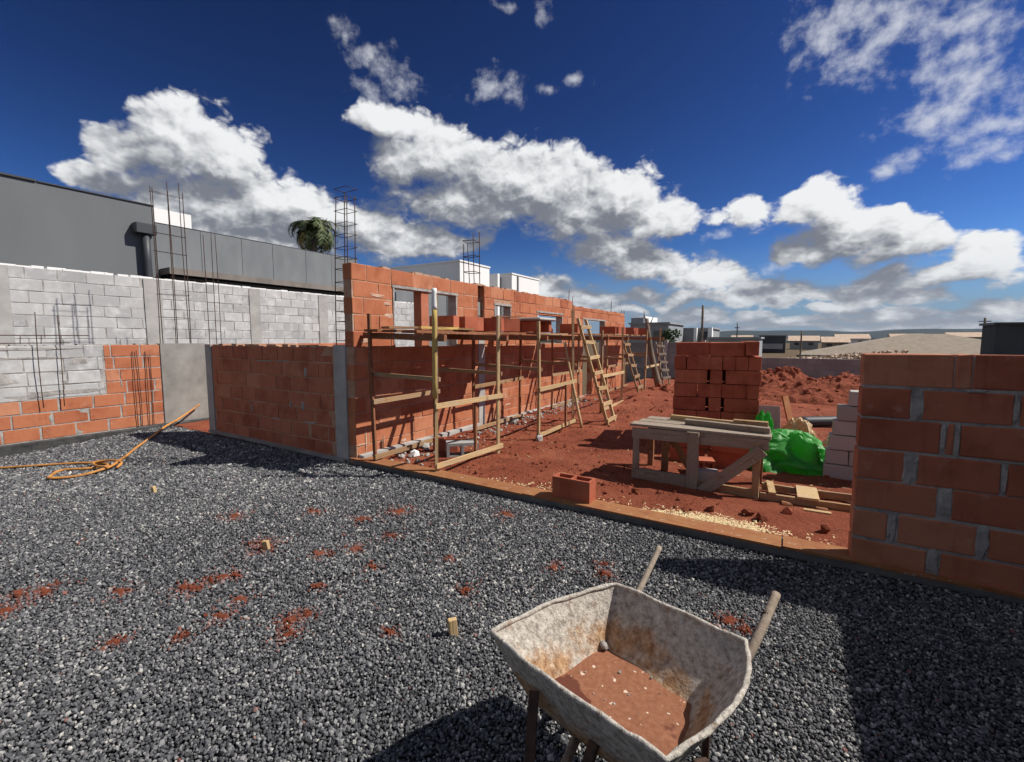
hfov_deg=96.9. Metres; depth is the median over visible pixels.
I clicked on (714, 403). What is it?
brick
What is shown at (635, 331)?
hollow brick
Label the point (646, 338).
scaffold
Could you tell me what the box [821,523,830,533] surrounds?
stone
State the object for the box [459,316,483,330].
hollow brick
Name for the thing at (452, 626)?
wooden peg
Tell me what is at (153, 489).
wooden peg
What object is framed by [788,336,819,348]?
house
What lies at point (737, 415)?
brick
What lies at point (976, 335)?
house
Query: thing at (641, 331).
hollow brick
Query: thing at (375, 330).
scaffold plank
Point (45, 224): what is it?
building
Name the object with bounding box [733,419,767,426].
board
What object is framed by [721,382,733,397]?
brick
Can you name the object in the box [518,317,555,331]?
mortar board
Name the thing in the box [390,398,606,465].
mortar droppings
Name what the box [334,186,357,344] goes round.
rebar cage
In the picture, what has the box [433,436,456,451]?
hollow brick
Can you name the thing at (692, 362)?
brick
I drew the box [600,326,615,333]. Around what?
hollow brick
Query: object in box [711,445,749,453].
hollow brick
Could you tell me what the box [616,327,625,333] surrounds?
hollow brick
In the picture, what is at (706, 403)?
brick
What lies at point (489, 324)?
hollow brick
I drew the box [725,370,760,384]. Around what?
brick
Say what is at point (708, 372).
brick
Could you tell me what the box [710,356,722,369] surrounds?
brick
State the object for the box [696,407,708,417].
brick
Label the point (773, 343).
house
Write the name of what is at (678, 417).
board
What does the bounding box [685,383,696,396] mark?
brick
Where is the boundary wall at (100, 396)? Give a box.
[0,343,344,456]
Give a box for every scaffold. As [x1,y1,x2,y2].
[363,288,508,470]
[472,311,581,435]
[547,327,628,412]
[605,328,663,391]
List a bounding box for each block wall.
[0,263,413,346]
[626,340,705,383]
[761,358,860,378]
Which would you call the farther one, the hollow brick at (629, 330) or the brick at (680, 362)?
the hollow brick at (629, 330)
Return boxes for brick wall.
[204,344,349,462]
[342,262,624,463]
[848,353,1023,592]
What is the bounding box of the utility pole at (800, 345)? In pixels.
[799,331,802,357]
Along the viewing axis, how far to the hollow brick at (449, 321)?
6.02 m
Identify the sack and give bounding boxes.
[822,436,827,445]
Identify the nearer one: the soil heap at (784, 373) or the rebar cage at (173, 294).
the rebar cage at (173, 294)
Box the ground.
[540,339,870,394]
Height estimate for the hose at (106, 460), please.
0.054 m
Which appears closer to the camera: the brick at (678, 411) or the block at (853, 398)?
the block at (853, 398)
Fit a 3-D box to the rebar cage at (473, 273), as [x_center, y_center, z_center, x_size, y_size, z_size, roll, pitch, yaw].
[-0.659,-1.602,7.493,0.260,1.672,0.190,3,6,31]
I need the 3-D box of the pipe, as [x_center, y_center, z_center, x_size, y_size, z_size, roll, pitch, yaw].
[4.945,0.654,7.324,0.600,0.169,0.169,-1,5,1]
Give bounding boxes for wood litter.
[419,408,851,507]
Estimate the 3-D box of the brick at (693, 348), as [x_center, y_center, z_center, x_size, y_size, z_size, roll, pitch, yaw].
[2.371,-0.421,5.954,0.402,0.176,0.148,2,6,23]
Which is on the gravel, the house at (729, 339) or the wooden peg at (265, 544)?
the wooden peg at (265, 544)
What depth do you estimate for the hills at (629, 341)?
284.37 m
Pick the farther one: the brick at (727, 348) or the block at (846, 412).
the brick at (727, 348)
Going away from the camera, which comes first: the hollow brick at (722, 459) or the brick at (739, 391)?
the hollow brick at (722, 459)
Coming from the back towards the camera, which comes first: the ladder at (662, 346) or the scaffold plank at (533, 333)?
the ladder at (662, 346)
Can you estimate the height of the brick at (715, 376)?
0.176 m
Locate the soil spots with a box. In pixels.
[0,509,751,645]
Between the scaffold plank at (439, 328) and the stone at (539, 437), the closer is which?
the scaffold plank at (439, 328)
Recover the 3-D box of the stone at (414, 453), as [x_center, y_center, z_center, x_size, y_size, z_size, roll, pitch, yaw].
[-1.209,0.899,5.627,0.108,0.089,0.121,-2,6,-20]
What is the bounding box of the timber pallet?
[760,480,851,511]
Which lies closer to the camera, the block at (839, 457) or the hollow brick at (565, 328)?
the block at (839, 457)
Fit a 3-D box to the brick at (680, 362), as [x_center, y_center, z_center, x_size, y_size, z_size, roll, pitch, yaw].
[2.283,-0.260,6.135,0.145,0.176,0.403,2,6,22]
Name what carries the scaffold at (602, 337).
on the red soil at (800, 522)
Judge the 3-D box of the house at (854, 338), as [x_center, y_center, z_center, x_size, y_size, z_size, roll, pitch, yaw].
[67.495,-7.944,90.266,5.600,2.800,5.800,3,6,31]
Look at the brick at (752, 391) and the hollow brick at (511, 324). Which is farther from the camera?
the hollow brick at (511, 324)
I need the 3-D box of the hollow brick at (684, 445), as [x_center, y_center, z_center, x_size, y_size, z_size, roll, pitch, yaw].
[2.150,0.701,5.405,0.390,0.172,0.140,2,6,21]
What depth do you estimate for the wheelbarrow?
1.54 m
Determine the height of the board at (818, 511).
0.025 m
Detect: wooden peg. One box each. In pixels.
[150,486,156,492]
[261,540,269,549]
[447,617,457,635]
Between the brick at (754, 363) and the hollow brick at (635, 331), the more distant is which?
the hollow brick at (635, 331)
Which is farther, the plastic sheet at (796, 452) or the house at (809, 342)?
the house at (809, 342)
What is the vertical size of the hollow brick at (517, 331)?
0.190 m
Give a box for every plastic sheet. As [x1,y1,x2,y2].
[749,428,824,475]
[755,410,773,429]
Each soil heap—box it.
[648,384,673,393]
[759,372,860,405]
[760,366,807,386]
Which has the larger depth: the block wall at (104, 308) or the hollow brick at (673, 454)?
the block wall at (104, 308)
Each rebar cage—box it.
[0,335,88,343]
[34,312,64,407]
[132,350,153,426]
[149,182,190,342]
[203,232,221,343]
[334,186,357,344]
[462,232,481,316]
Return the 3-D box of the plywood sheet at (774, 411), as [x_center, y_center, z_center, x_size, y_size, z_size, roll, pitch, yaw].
[3.713,0.585,6.602,0.344,0.459,0.035,2,-14,20]
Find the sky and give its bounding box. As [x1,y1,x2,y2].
[0,0,1023,333]
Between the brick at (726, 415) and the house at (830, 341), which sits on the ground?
the house at (830, 341)
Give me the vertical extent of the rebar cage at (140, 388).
1.290 m
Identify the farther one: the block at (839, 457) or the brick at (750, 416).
the brick at (750, 416)
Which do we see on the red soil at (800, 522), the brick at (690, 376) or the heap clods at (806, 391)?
the heap clods at (806, 391)
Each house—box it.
[389,259,539,345]
[628,316,684,341]
[683,327,720,341]
[706,337,764,356]
[731,335,752,336]
[758,335,786,352]
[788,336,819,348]
[801,334,980,357]
[820,337,850,347]
[834,334,870,343]
[887,334,903,336]
[944,332,981,338]
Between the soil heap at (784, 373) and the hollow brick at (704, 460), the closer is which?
the hollow brick at (704, 460)
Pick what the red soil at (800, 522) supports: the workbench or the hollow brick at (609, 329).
the workbench
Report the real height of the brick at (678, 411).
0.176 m
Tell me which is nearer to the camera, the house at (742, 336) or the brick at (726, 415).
the brick at (726, 415)
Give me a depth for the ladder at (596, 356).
7.72 m
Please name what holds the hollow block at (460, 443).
on the red soil at (800, 522)
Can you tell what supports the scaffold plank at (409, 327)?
on the scaffold plank at (427, 330)
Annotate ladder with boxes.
[576,318,616,424]
[621,340,642,391]
[655,342,670,384]
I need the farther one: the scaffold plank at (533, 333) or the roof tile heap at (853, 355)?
the roof tile heap at (853, 355)
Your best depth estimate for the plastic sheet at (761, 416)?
5.48 m
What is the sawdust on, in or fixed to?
on the red soil at (800, 522)
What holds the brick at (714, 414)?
on the brick
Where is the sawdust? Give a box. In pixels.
[488,478,834,543]
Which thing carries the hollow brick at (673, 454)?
on the red soil at (800, 522)
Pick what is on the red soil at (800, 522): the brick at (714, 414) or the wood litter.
the wood litter
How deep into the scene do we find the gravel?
2.44 m
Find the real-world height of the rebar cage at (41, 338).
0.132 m
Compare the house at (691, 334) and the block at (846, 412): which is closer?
the block at (846, 412)
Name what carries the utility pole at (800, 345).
on the ground
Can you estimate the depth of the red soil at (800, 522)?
5.17 m
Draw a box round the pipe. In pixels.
[801,416,836,426]
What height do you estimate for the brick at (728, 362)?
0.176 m
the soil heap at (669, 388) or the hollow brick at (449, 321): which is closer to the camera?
the hollow brick at (449, 321)
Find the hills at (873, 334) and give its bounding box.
[554,329,981,338]
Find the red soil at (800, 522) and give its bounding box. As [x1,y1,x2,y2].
[383,377,851,547]
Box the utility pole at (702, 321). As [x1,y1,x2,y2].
[700,305,703,341]
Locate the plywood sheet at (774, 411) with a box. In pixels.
[759,405,780,429]
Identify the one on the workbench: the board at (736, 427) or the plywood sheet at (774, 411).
the board at (736, 427)
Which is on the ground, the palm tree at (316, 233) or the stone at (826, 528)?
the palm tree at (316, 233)
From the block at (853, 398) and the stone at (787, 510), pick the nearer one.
the stone at (787, 510)
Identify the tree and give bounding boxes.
[286,216,339,253]
[644,313,661,386]
[661,328,681,341]
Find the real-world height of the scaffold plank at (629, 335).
0.039 m
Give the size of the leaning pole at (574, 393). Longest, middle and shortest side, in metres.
1.508 x 0.062 x 0.053 m
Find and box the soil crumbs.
[1,506,755,645]
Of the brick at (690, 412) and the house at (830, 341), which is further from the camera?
the house at (830, 341)
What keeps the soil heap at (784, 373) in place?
on the red soil at (800, 522)
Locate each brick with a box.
[429,315,458,329]
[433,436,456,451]
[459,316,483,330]
[484,318,503,330]
[504,319,519,330]
[504,321,521,331]
[552,472,595,503]
[560,324,579,332]
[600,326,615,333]
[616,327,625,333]
[626,327,632,334]
[633,328,637,334]
[638,328,645,334]
[669,445,704,460]
[673,395,705,410]
[673,409,684,414]
[674,355,686,368]
[674,369,706,382]
[674,382,685,395]
[676,342,708,355]
[678,442,709,449]
[684,409,696,416]
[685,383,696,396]
[687,356,698,368]
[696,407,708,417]
[698,355,710,369]
[698,381,709,396]
[699,456,714,468]
[705,397,722,406]
[707,369,724,380]
[707,448,744,466]
[708,397,720,410]
[709,370,721,383]
[709,382,720,397]
[709,411,719,418]
[710,342,744,355]
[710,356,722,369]
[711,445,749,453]
[720,408,733,419]
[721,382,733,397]
[722,356,735,369]
[723,398,758,413]
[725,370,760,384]
[733,412,745,419]
[734,384,746,398]
[735,356,748,370]
[743,341,759,355]
[745,413,757,419]
[746,385,759,398]
[748,356,761,370]
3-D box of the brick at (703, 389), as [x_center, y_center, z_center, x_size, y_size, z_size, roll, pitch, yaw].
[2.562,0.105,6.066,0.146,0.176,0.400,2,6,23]
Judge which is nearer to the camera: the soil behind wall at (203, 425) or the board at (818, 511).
the board at (818, 511)
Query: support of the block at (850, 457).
on the block
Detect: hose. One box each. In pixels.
[0,404,199,479]
[91,459,122,467]
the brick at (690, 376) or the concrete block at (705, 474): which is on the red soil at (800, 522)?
the concrete block at (705, 474)
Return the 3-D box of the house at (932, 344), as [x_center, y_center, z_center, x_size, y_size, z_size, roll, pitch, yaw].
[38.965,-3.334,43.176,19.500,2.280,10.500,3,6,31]
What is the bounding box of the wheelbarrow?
[489,545,780,761]
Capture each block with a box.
[446,439,478,457]
[698,468,718,480]
[822,460,853,480]
[825,446,847,464]
[828,432,856,451]
[832,418,856,435]
[836,404,858,421]
[848,390,858,405]
[848,451,853,465]
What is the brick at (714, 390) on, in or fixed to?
on the brick at (714, 403)
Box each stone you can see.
[410,449,419,456]
[536,434,542,440]
[741,508,754,515]
[756,512,767,521]
[782,507,792,514]
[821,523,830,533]
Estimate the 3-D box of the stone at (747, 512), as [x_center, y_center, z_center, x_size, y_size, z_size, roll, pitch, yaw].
[1.955,1.087,3.752,0.091,0.073,0.076,-1,5,-8]
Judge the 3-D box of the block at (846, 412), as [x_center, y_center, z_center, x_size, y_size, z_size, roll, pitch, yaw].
[3.600,0.335,4.689,0.385,0.154,0.191,3,6,31]
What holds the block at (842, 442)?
on the block at (850, 457)
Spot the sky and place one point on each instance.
(763, 165)
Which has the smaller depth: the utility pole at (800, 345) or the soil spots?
the soil spots
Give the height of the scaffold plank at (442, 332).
0.039 m
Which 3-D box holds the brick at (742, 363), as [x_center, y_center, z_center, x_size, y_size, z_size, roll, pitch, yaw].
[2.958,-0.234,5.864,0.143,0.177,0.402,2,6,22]
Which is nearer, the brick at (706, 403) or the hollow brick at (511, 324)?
the brick at (706, 403)
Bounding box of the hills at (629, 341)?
[540,340,821,342]
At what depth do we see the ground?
54.22 m
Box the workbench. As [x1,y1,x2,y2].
[630,416,771,498]
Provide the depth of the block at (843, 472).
4.75 m
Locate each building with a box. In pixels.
[0,172,446,345]
[979,322,1023,354]
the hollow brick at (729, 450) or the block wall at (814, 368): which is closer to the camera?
the hollow brick at (729, 450)
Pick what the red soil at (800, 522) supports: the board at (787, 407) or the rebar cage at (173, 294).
the board at (787, 407)
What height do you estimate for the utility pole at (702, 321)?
4.400 m
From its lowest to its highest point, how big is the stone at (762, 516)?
0.083 m
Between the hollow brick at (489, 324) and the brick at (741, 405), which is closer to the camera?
the brick at (741, 405)
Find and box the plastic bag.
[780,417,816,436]
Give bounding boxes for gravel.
[0,425,1023,761]
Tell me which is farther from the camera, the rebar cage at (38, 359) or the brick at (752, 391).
the rebar cage at (38, 359)
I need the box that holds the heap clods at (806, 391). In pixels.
[648,367,857,401]
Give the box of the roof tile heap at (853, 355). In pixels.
[780,349,908,358]
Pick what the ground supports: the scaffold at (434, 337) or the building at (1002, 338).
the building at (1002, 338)
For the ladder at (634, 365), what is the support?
on the red soil at (800, 522)
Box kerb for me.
[350,456,1023,604]
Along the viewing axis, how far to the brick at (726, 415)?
5.81 m
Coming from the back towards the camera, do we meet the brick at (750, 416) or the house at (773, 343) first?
the house at (773, 343)
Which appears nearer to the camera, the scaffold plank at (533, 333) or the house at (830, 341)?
the scaffold plank at (533, 333)
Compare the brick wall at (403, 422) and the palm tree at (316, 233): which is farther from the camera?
the palm tree at (316, 233)
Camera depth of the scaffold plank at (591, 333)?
9.60 m
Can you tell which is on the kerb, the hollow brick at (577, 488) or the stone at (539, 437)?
the hollow brick at (577, 488)
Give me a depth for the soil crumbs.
2.67 m
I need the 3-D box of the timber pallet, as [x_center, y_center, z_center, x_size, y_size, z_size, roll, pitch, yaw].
[2.744,1.056,3.945,1.022,0.131,0.439,3,6,31]
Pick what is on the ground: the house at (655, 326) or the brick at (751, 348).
the house at (655, 326)
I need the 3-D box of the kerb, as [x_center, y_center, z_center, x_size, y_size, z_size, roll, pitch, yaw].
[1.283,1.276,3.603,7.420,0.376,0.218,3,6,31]
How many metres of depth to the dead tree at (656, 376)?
12.35 m
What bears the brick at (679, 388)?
on the brick at (689, 402)
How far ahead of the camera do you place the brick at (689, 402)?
5.96 m
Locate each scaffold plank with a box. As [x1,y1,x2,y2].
[364,329,489,331]
[381,326,473,330]
[382,330,470,331]
[402,330,525,334]
[418,326,458,329]
[517,332,567,334]
[568,333,613,334]
[614,334,645,335]
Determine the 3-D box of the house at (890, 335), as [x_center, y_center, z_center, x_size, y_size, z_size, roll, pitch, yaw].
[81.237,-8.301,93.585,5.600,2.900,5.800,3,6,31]
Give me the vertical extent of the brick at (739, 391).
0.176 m
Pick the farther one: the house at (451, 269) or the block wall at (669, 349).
the house at (451, 269)
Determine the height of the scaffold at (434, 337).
2.041 m
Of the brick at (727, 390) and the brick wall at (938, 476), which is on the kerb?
the brick wall at (938, 476)
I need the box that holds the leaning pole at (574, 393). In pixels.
[564,341,582,427]
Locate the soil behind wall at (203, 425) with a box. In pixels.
[174,420,209,432]
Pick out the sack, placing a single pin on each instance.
(825, 442)
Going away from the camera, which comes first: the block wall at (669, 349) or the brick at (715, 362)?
the brick at (715, 362)
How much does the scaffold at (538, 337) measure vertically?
1.970 m
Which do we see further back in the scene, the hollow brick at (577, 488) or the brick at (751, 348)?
the brick at (751, 348)
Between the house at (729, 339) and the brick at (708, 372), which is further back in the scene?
the house at (729, 339)
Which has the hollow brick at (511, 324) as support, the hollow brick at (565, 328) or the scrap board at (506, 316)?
the scrap board at (506, 316)
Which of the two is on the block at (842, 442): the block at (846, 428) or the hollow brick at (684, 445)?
the block at (846, 428)
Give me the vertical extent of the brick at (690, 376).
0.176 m
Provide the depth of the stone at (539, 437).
6.39 m
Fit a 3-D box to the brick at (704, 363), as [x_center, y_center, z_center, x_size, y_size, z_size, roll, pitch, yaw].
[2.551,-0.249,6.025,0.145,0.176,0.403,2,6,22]
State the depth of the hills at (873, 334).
2832.60 m
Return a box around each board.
[492,316,521,317]
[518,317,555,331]
[670,414,732,422]
[685,419,769,433]
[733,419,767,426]
[782,396,792,419]
[803,508,830,514]
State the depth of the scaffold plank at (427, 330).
5.15 m

